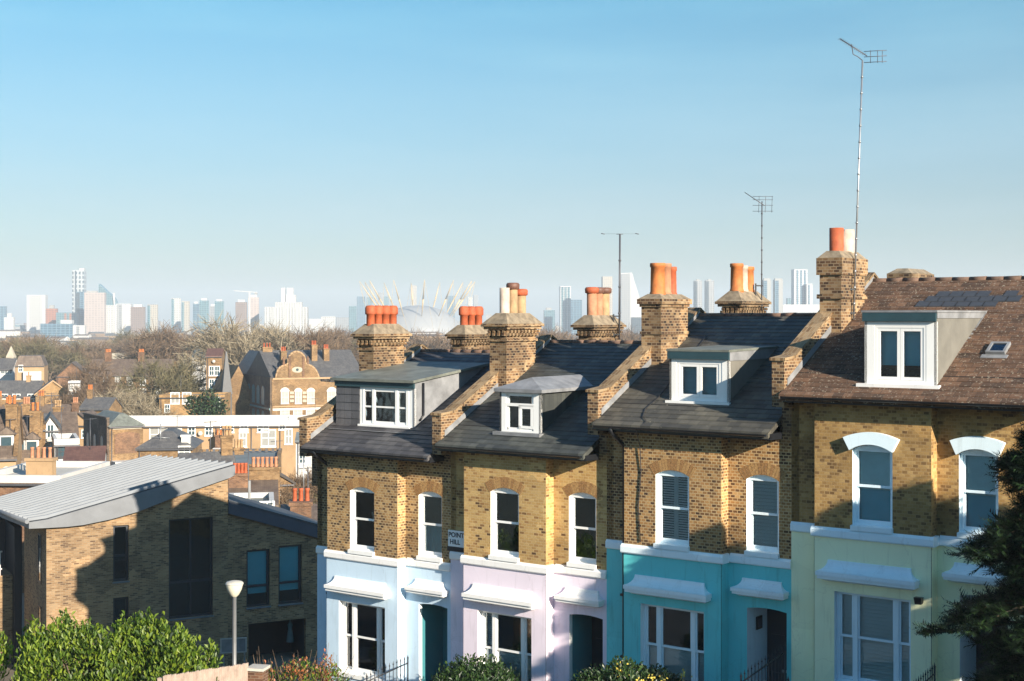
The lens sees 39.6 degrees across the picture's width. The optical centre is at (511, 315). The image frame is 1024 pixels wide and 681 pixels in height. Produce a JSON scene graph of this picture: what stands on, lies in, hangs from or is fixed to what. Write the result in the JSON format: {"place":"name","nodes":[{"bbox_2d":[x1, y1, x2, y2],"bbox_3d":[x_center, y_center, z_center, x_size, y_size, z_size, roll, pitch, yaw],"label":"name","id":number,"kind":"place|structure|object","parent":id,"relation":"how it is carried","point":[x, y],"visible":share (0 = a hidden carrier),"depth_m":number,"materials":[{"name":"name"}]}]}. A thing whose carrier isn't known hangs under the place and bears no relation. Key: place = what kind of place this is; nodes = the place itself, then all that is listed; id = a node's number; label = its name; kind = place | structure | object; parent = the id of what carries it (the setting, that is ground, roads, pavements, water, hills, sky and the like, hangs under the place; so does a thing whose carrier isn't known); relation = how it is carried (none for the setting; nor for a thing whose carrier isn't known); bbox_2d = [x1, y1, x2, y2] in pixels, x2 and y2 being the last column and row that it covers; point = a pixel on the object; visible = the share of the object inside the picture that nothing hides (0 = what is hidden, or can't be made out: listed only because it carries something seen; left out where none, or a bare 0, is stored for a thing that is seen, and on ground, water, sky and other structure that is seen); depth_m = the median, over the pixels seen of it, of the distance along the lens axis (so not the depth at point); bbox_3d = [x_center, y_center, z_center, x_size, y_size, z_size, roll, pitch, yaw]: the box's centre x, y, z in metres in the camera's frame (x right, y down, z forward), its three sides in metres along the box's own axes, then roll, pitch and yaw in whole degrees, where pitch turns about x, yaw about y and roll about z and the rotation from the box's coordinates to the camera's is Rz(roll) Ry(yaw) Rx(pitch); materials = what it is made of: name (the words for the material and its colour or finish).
{"place":"outdoors","nodes":[
{"label":"outdoors","id":0,"kind":"place"},
{"bbox_2d":[0,323,558,680],"bbox_3d":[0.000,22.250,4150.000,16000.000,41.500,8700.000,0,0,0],"label":"ground","id":1,"kind":"structure","parent":0,"point":[287,657],"depth_m":65.15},
{"bbox_2d":[0,630,15,680],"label":"laurel hedge","id":2,"kind":"object","parent":1,"relation":"on","point":[4,656],"visible":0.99,"depth_m":35.84,"materials":[{"name":"green plant"}]},
{"bbox_2d":[0,358,16,379],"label":"grey roofed house","id":3,"kind":"structure","parent":1,"relation":"on","point":[7,369],"depth_m":345.89,"materials":[{"name":"stone"}]},
{"bbox_2d":[0,395,23,468],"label":"cottage","id":4,"kind":"structure","parent":1,"relation":"on","point":[11,435],"depth_m":118.34,"materials":[{"name":"brick"}]},
{"bbox_2d":[0,372,44,403],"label":"yellow brick terrace","id":5,"kind":"structure","parent":1,"relation":"on","point":[28,387],"depth_m":284.88,"materials":[{"name":"tile"}]},
{"bbox_2d":[14,355,47,383],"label":"tan mansard house","id":6,"kind":"structure","parent":1,"relation":"on","point":[35,367],"depth_m":330.09,"materials":[{"name":"metal"}]},
{"bbox_2d":[21,402,43,462],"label":"cottage","id":7,"kind":"structure","parent":1,"relation":"on","point":[32,422],"depth_m":126.41,"materials":[{"name":"brick"}]},
{"bbox_2d":[27,295,47,332],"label":"tower block","id":8,"kind":"structure","parent":1,"relation":"on","point":[37,305],"depth_m":2599.53,"materials":[{"name":"concrete"}]},
{"bbox_2d":[0,333,92,381],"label":"bare tree","id":9,"kind":"object","parent":1,"relation":"on","point":[56,363],"visible":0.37,"depth_m":451.04,"materials":[{"name":"brown plant"}]},
{"bbox_2d":[34,379,67,403],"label":"yellow brick house","id":10,"kind":"structure","parent":1,"relation":"on","point":[51,386],"depth_m":279.98,"materials":[{"name":"brick"}]},
{"bbox_2d":[44,393,60,456],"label":"white gabled house","id":11,"kind":"structure","parent":1,"relation":"on","point":[53,424],"depth_m":131.97,"materials":[{"name":"paint"}]},
{"bbox_2d":[35,390,71,412],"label":"house","id":12,"kind":"structure","parent":1,"relation":"on","point":[43,406],"depth_m":191.85,"materials":[{"name":"brick"}]},
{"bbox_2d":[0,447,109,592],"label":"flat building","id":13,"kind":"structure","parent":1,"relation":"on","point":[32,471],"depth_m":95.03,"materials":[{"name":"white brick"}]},
{"bbox_2d":[40,320,75,338],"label":"glass hall","id":14,"kind":"structure","parent":1,"relation":"on","point":[64,327],"depth_m":2000.51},
{"bbox_2d":[51,405,79,460],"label":"white flat house","id":15,"kind":"structure","parent":1,"relation":"on","point":[60,441],"depth_m":124.14,"materials":[{"name":"grey paint"}]},
{"bbox_2d":[52,412,78,436],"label":"tan gabled house","id":16,"kind":"structure","parent":1,"relation":"on","point":[69,422],"depth_m":144.01,"materials":[{"name":"brick"}]},
{"bbox_2d":[55,359,91,386],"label":"red brick house","id":17,"kind":"structure","parent":1,"relation":"on","point":[70,367],"depth_m":299.81,"materials":[{"name":"brick"}]},
{"bbox_2d":[45,377,112,406],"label":"bare tree","id":18,"kind":"object","parent":1,"relation":"on","point":[79,393],"visible":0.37,"depth_m":264.91,"materials":[{"name":"brown plant"}]},
{"bbox_2d":[72,268,85,312],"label":"tower block","id":19,"kind":"structure","parent":1,"relation":"on","point":[79,280],"depth_m":2899.88,"materials":[{"name":"white concrete"}]},
{"bbox_2d":[50,340,111,380],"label":"bare tree","id":20,"kind":"object","parent":1,"relation":"on","point":[82,350],"visible":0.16,"depth_m":480.35,"materials":[{"name":"brown plant"}]},
{"bbox_2d":[71,397,97,445],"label":"house","id":21,"kind":"structure","parent":1,"relation":"on","point":[75,403],"depth_m":190.29,"materials":[{"name":"beige brick"}]},
{"bbox_2d":[63,418,107,460],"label":"red roofed house","id":22,"kind":"structure","parent":1,"relation":"on","point":[86,453],"depth_m":113.42,"materials":[{"name":"tile"}]},
{"bbox_2d":[84,291,105,333],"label":"tower block","id":23,"kind":"structure","parent":1,"relation":"on","point":[94,311],"depth_m":2400.22,"materials":[{"name":"concrete"}]},
{"bbox_2d":[56,358,136,401],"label":"bare tree","id":24,"kind":"object","parent":1,"relation":"on","point":[108,381],"visible":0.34,"depth_m":284.92,"materials":[{"name":"brown plant"}]},
{"bbox_2d":[79,383,122,412],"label":"house","id":25,"kind":"structure","parent":1,"relation":"on","point":[95,404],"depth_m":216.46,"materials":[{"name":"brick"}]},
{"bbox_2d":[106,305,117,333],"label":"tower block","id":26,"kind":"structure","parent":1,"relation":"on","point":[111,318],"depth_m":2419.94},
{"bbox_2d":[82,410,144,464],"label":"corner building","id":27,"kind":"structure","parent":1,"relation":"on","point":[119,435],"depth_m":168.31,"materials":[{"name":"brick"}]},
{"bbox_2d":[0,454,234,666],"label":"modern house","id":28,"kind":"structure","parent":1,"relation":"on","point":[104,546],"depth_m":62.91,"materials":[{"name":"brick"}]},
{"bbox_2d":[112,525,129,583],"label":"window","id":29,"kind":"structure","parent":28,"relation":"in","point":[121,580],"depth_m":61.55,"materials":[{"name":"black glass"}]},
{"bbox_2d":[168,517,213,620],"bbox_3d":[-14.221,11.174,62.974,2.045,4.447,0.280,0,0,-28],"label":"window","id":30,"kind":"structure","parent":28,"relation":"in","point":[190,615],"depth_m":63.01,"materials":[{"name":"black glass"}]},
{"bbox_2d":[11,606,223,680],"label":"laurel hedge","id":31,"kind":"object","parent":1,"relation":"on","point":[141,650],"visible":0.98,"depth_m":34.40,"materials":[{"name":"green plant"}]},
{"bbox_2d":[116,304,132,333],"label":"tower block","id":32,"kind":"structure","parent":1,"relation":"on","point":[124,316],"depth_m":2440.18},
{"bbox_2d":[88,349,178,397],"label":"mansion block","id":33,"kind":"structure","parent":1,"relation":"on","point":[117,365],"depth_m":323.44,"materials":[{"name":"brick"}]},
{"bbox_2d":[95,384,179,415],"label":"bare tree","id":34,"kind":"object","parent":1,"relation":"on","point":[144,408],"visible":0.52,"depth_m":232.18,"materials":[{"name":"plant"}]},
{"bbox_2d":[131,304,145,334],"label":"tower block","id":35,"kind":"structure","parent":1,"relation":"on","point":[138,315],"depth_m":2300.21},
{"bbox_2d":[147,304,157,331],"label":"tower block","id":36,"kind":"structure","parent":1,"relation":"on","point":[152,312],"depth_m":2350.02,"materials":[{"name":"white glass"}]},
{"bbox_2d":[112,319,202,366],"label":"bare tree","id":37,"kind":"object","parent":1,"relation":"on","point":[157,343],"visible":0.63,"depth_m":418.57,"materials":[{"name":"brown plant"}]},
{"bbox_2d":[112,353,205,399],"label":"bare tree","id":38,"kind":"object","parent":1,"relation":"on","point":[172,379],"visible":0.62,"depth_m":260.91,"materials":[{"name":"brown plant"}]},
{"bbox_2d":[135,416,203,457],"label":"house","id":39,"kind":"structure","parent":1,"relation":"on","point":[170,442],"depth_m":140.52,"materials":[{"name":"brick"}]},
{"bbox_2d":[171,298,180,331],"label":"tower block","id":40,"kind":"structure","parent":1,"relation":"on","point":[175,311],"depth_m":2600.13,"materials":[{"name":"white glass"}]},
{"bbox_2d":[158,392,230,414],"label":"yellow flat block","id":41,"kind":"structure","parent":1,"relation":"on","point":[174,400],"depth_m":234.86,"materials":[{"name":"brick"}]},
{"bbox_2d":[157,663,247,680],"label":"board fence","id":42,"kind":"object","parent":1,"relation":"on","point":[237,672],"visible":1,"depth_m":34.59,"materials":[{"name":"wood"}]},
{"bbox_2d":[199,298,208,332],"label":"tower block","id":43,"kind":"structure","parent":1,"relation":"on","point":[203,308],"depth_m":2500.13,"materials":[{"name":"teal glass"}]},
{"bbox_2d":[183,385,229,414],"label":"evergreen bush","id":44,"kind":"object","parent":1,"relation":"on","point":[212,405],"visible":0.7,"depth_m":214.45,"materials":[{"name":"green plant"}]},
{"bbox_2d":[177,425,235,462],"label":"house","id":45,"kind":"structure","parent":1,"relation":"on","point":[226,454],"depth_m":102.33,"materials":[{"name":"brick"}]},
{"bbox_2d":[206,348,224,391],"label":"brick tower house","id":46,"kind":"structure","parent":1,"relation":"on","point":[215,358],"depth_m":262.01,"materials":[{"name":"brick"}]},
{"bbox_2d":[130,398,318,480],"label":"terrace row","id":47,"kind":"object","parent":1,"relation":"on","point":[257,431],"visible":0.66,"depth_m":180.26,"materials":[{"name":"white"}]},
{"bbox_2d":[260,429,275,447],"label":"window","id":48,"kind":"structure","parent":47,"relation":"in","point":[266,438],"depth_m":180.29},
{"bbox_2d":[220,637,246,666],"bbox_3d":[-10.576,13.303,54.008,0.990,2.146,0.100,0,0,-14],"label":"notice board","id":49,"kind":"object","parent":1,"relation":"on","point":[225,645],"visible":0.8,"depth_m":53.95,"materials":[{"name":"metal"}]},
{"bbox_2d":[225,580,243,665],"bbox_3d":[-7.611,9.167,39.000,0.500,3.818,0.500,0,0,0],"label":"street lamp","id":50,"kind":"object","parent":1,"relation":"on","point":[234,588],"visible":0.88,"depth_m":38.95,"materials":[{"name":"metal"}]},
{"bbox_2d":[172,309,305,376],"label":"bare tree","id":51,"kind":"object","parent":1,"relation":"on","point":[234,346],"visible":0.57,"depth_m":330.70,"materials":[{"name":"plant"}]},
{"bbox_2d":[197,421,281,479],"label":"flat roofed block","id":52,"kind":"structure","parent":1,"relation":"on","point":[267,452],"depth_m":118.79,"materials":[{"name":"brick"}]},
{"bbox_2d":[235,300,246,330],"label":"tower block","id":53,"kind":"structure","parent":1,"relation":"on","point":[241,308],"depth_m":2300.07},
{"bbox_2d":[229,448,274,505],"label":"white walled house","id":54,"kind":"structure","parent":1,"relation":"on","point":[265,497],"depth_m":88.96,"materials":[{"name":"paint"}]},
{"bbox_2d":[248,295,258,331],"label":"tower block","id":55,"kind":"structure","parent":1,"relation":"on","point":[254,307],"depth_m":2350.22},
{"bbox_2d":[228,456,280,506],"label":"red chimney house","id":56,"kind":"structure","parent":1,"relation":"on","point":[265,478],"depth_m":99.69,"materials":[{"name":"brick"}]},
{"bbox_2d":[247,664,269,680],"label":"brick pier","id":57,"kind":"structure","parent":1,"relation":"on","point":[257,672],"depth_m":36.43,"materials":[{"name":"brick"}]},
{"bbox_2d":[233,439,295,503],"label":"house","id":58,"kind":"structure","parent":1,"relation":"on","point":[238,447],"depth_m":119.37,"materials":[{"name":"brick"}]},
{"bbox_2d":[228,493,316,665],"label":"brick link building","id":59,"kind":"structure","parent":1,"relation":"on","point":[272,559],"depth_m":64.99,"materials":[{"name":"brick"}]},
{"bbox_2d":[246,549,270,609],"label":"window","id":60,"kind":"structure","parent":59,"relation":"in","point":[257,561],"depth_m":64.63,"materials":[{"name":"blue glass"}]},
{"bbox_2d":[278,544,302,605],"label":"window","id":61,"kind":"structure","parent":59,"relation":"in","point":[288,554],"depth_m":65.34,"materials":[{"name":"blue glass"}]},
{"bbox_2d":[212,341,358,414],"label":"school","id":62,"kind":"object","parent":1,"relation":"on","point":[295,385],"visible":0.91,"depth_m":245.66,"materials":[{"name":"brick"}]},
{"bbox_2d":[265,288,308,335],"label":"stepped block","id":63,"kind":"structure","parent":1,"relation":"on","point":[286,308],"depth_m":2300.99,"materials":[{"name":"concrete"}]},
{"bbox_2d":[280,464,316,503],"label":"bare tree","id":64,"kind":"object","parent":1,"relation":"on","point":[298,480],"visible":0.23,"depth_m":119.79,"materials":[{"name":"brown plant"}]},
{"bbox_2d":[281,457,316,519],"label":"brick house","id":65,"kind":"structure","parent":1,"relation":"on","point":[306,506],"depth_m":78.78,"materials":[{"name":"red brick"}]},
{"bbox_2d":[246,643,358,680],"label":"mixed shrub","id":66,"kind":"object","parent":1,"relation":"on","point":[297,671],"visible":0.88,"depth_m":40.90,"materials":[{"name":"green plant"}]},
{"bbox_2d":[295,432,311,477],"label":"white cottage","id":67,"kind":"structure","parent":1,"relation":"on","point":[307,461],"depth_m":164.93,"materials":[{"name":"grey paint"}]},
{"bbox_2d":[266,317,350,349],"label":"bare tree","id":68,"kind":"object","parent":1,"relation":"on","point":[319,340],"visible":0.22,"depth_m":336.54,"materials":[{"name":"brown plant"}]},
{"bbox_2d":[0,327,630,383],"bbox_3d":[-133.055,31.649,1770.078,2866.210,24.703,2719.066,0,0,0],"label":"rooftops","id":69,"kind":"object","parent":1,"relation":"on","point":[102,335],"visible":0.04,"depth_m":1992.54,"materials":[{"name":"brick"}]},
{"bbox_2d":[294,325,358,381],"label":"bare tree","id":70,"kind":"object","parent":1,"relation":"on","point":[346,347],"visible":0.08,"depth_m":421.72,"materials":[{"name":"brown plant"}]},
{"bbox_2d":[366,655,408,680],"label":"iron railing","id":71,"kind":"object","parent":1,"relation":"on","point":[393,669],"visible":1,"depth_m":40.71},
{"bbox_2d":[297,305,489,680],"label":"terraced house","id":72,"kind":"structure","parent":1,"relation":"on","point":[381,476],"depth_m":42.20,"materials":[{"name":"brown brick"}]},
{"bbox_2d":[336,601,384,680],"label":"window","id":73,"kind":"structure","parent":72,"relation":"in","point":[363,625],"depth_m":42.19,"materials":[{"name":"white glass"}]},
{"bbox_2d":[348,487,374,555],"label":"window","id":74,"kind":"structure","parent":72,"relation":"in","point":[362,498],"depth_m":42.11,"materials":[{"name":"white glass"}]},
{"bbox_2d":[416,491,441,562],"bbox_3d":[-2.302,6.045,40.927,0.910,1.990,0.338,0,0,37],"label":"window","id":75,"kind":"structure","parent":72,"relation":"in","point":[431,533],"depth_m":41.04,"materials":[{"name":"white glass"}]},
{"bbox_2d":[359,280,474,334],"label":"dome","id":76,"kind":"structure","parent":1,"relation":"on","point":[427,318],"depth_m":2397.57,"materials":[{"name":"fabric"}]},
{"bbox_2d":[410,328,450,348],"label":"bare tree","id":77,"kind":"object","parent":1,"relation":"on","point":[438,343],"visible":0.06,"depth_m":508.56,"materials":[{"name":"brown plant"}]},
{"bbox_2d":[429,652,519,680],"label":"garden shrub","id":78,"kind":"object","parent":1,"relation":"on","point":[467,670],"visible":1,"depth_m":37.49,"materials":[{"name":"green plant"}]},
{"bbox_2d":[430,283,640,680],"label":"terraced house","id":79,"kind":"structure","parent":1,"relation":"on","point":[515,441],"depth_m":39.13,"materials":[{"name":"brown brick"}]},
{"bbox_2d":[447,530,463,552],"bbox_3d":[-1.569,6.380,40.240,0.680,0.600,0.032,0,0,37],"label":"street sign","id":80,"kind":"object","parent":79,"relation":"attached to","point":[455,541],"visible":1,"depth_m":40.24,"materials":[{"name":"white metal"}]},
{"bbox_2d":[488,488,518,562],"bbox_3d":[-0.171,5.690,38.854,1.000,1.980,0.280,0,0,37],"label":"window","id":81,"kind":"structure","parent":79,"relation":"in","point":[501,555],"depth_m":38.99,"materials":[{"name":"white glass"}]},
{"bbox_2d":[481,611,530,680],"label":"window","id":82,"kind":"structure","parent":79,"relation":"in","point":[521,661],"depth_m":39.08,"materials":[{"name":"white glass"}]},
{"bbox_2d":[567,493,596,569],"bbox_3d":[1.902,5.685,37.759,0.910,1.990,0.280,0,0,37],"label":"window","id":83,"kind":"structure","parent":79,"relation":"in","point":[578,562],"depth_m":37.89,"materials":[{"name":"white glass"}]},
{"bbox_2d":[592,616,602,673],"bbox_3d":[2.613,9.225,38.526,1.060,2.602,0.095,0,0,37],"label":"door","id":84,"kind":"structure","parent":79,"relation":"in","point":[597,623],"depth_m":38.70,"materials":[{"name":"wood"}]},
{"bbox_2d":[543,308,554,331],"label":"tower block","id":85,"kind":"structure","parent":1,"relation":"on","point":[549,317],"depth_m":2900.18,"materials":[{"name":"white glass"}]},
{"bbox_2d":[559,286,570,332],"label":"tower block","id":86,"kind":"structure","parent":1,"relation":"on","point":[565,307],"depth_m":2699.58,"materials":[{"name":"white glass"}]},
{"bbox_2d":[571,300,581,333],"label":"tower block","id":87,"kind":"structure","parent":1,"relation":"on","point":[576,310],"depth_m":2800.38,"materials":[{"name":"blue glass"}]},
{"bbox_2d":[620,273,640,329],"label":"shard tower","id":88,"kind":"structure","parent":1,"relation":"on","point":[629,305],"depth_m":2498.54,"materials":[{"name":"glass"}]},
{"bbox_2d":[571,651,691,680],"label":"flowering shrub","id":89,"kind":"object","parent":1,"relation":"on","point":[621,670],"visible":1,"depth_m":34.05,"materials":[{"name":"green plant"}]},
{"bbox_2d":[585,263,815,680],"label":"terraced house","id":90,"kind":"structure","parent":1,"relation":"on","point":[698,578],"depth_m":35.86,"materials":[{"name":"beige brick"}]},
{"bbox_2d":[653,470,689,551],"bbox_3d":[4.057,4.870,35.729,1.000,1.980,0.310,0,0,37],"label":"window","id":91,"kind":"structure","parent":90,"relation":"in","point":[677,544],"depth_m":35.84,"materials":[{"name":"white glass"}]},
{"bbox_2d":[644,604,703,680],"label":"window","id":92,"kind":"structure","parent":90,"relation":"in","point":[676,659],"depth_m":35.95,"materials":[{"name":"white glass"}]},
{"bbox_2d":[744,475,779,558],"bbox_3d":[6.137,4.865,34.642,0.910,1.990,0.332,0,0,37],"label":"window","id":93,"kind":"structure","parent":90,"relation":"in","point":[761,547],"depth_m":34.75,"materials":[{"name":"white glass"}]},
{"bbox_2d":[767,609,786,680],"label":"door","id":94,"kind":"structure","parent":90,"relation":"in","point":[776,620],"depth_m":35.52,"materials":[{"name":"wood"}]},
{"bbox_2d":[704,279,713,312],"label":"tower block","id":95,"kind":"structure","parent":1,"relation":"on","point":[708,295],"depth_m":2400.09,"materials":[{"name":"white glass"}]},
{"bbox_2d":[740,643,785,680],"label":"iron railing","id":96,"kind":"object","parent":1,"relation":"on","point":[768,663],"visible":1,"depth_m":33.55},
{"bbox_2d":[773,278,782,312],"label":"tower block","id":97,"kind":"structure","parent":1,"relation":"on","point":[777,295],"depth_m":2350.29,"materials":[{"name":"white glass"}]},
{"bbox_2d":[791,269,807,304],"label":"tower block","id":98,"kind":"structure","parent":1,"relation":"on","point":[799,279],"depth_m":2599.76,"materials":[{"name":"white concrete"}]},
{"bbox_2d":[783,304,819,312],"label":"building","id":99,"kind":"structure","parent":1,"relation":"on","point":[794,308],"depth_m":2499.67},
{"bbox_2d":[770,228,1023,680],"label":"terraced house","id":100,"kind":"structure","parent":1,"relation":"on","point":[899,400],"depth_m":32.69,"materials":[{"name":"brown brick"}]},
{"bbox_2d":[838,38,886,319],"bbox_3d":[8.865,-3.490,36.026,1.208,7.185,0.276,0,0,10],"label":"tv aerial","id":101,"kind":"object","parent":100,"relation":"attached to","point":[858,174],"visible":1,"depth_m":36.01,"materials":[{"name":"metal"}]},
{"bbox_2d":[850,445,892,533],"bbox_3d":[8.294,3.950,32.605,1.000,1.980,0.360,0,0,37],"label":"window","id":102,"kind":"structure","parent":100,"relation":"in","point":[872,463],"depth_m":32.72,"materials":[{"name":"white glass"}]},
{"bbox_2d":[837,591,910,680],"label":"window","id":103,"kind":"structure","parent":100,"relation":"in","point":[879,649],"depth_m":32.82,"materials":[{"name":"grey glass"}]},
{"bbox_2d":[957,449,997,538],"bbox_3d":[10.367,3.945,31.512,0.910,1.990,0.360,0,0,37],"label":"window","id":104,"kind":"structure","parent":100,"relation":"in","point":[976,501],"depth_m":31.67,"materials":[{"name":"white glass"}]},
{"bbox_2d":[976,595,1007,680],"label":"door","id":105,"kind":"structure","parent":100,"relation":"in","point":[978,654],"depth_m":32.44,"materials":[{"name":"metal"}]},
{"bbox_2d":[980,341,1010,357],"bbox_3d":[11.097,0.787,32.521,0.600,0.386,0.603,0,0,37],"label":"skylight","id":106,"kind":"object","parent":100,"relation":"on","point":[996,349],"visible":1,"depth_m":32.47,"materials":[{"name":"white glass"}]},
{"bbox_2d":[911,415,1023,680],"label":"conifer tree","id":107,"kind":"object","parent":1,"relation":"on","point":[1000,540],"visible":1,"depth_m":26.96,"materials":[{"name":"green plant"}]},
{"bbox_2d":[0,0,1023,322],"label":"sky","id":108,"kind":"structure","parent":0,"point":[161,150],"materials":[{"name":"blue"}]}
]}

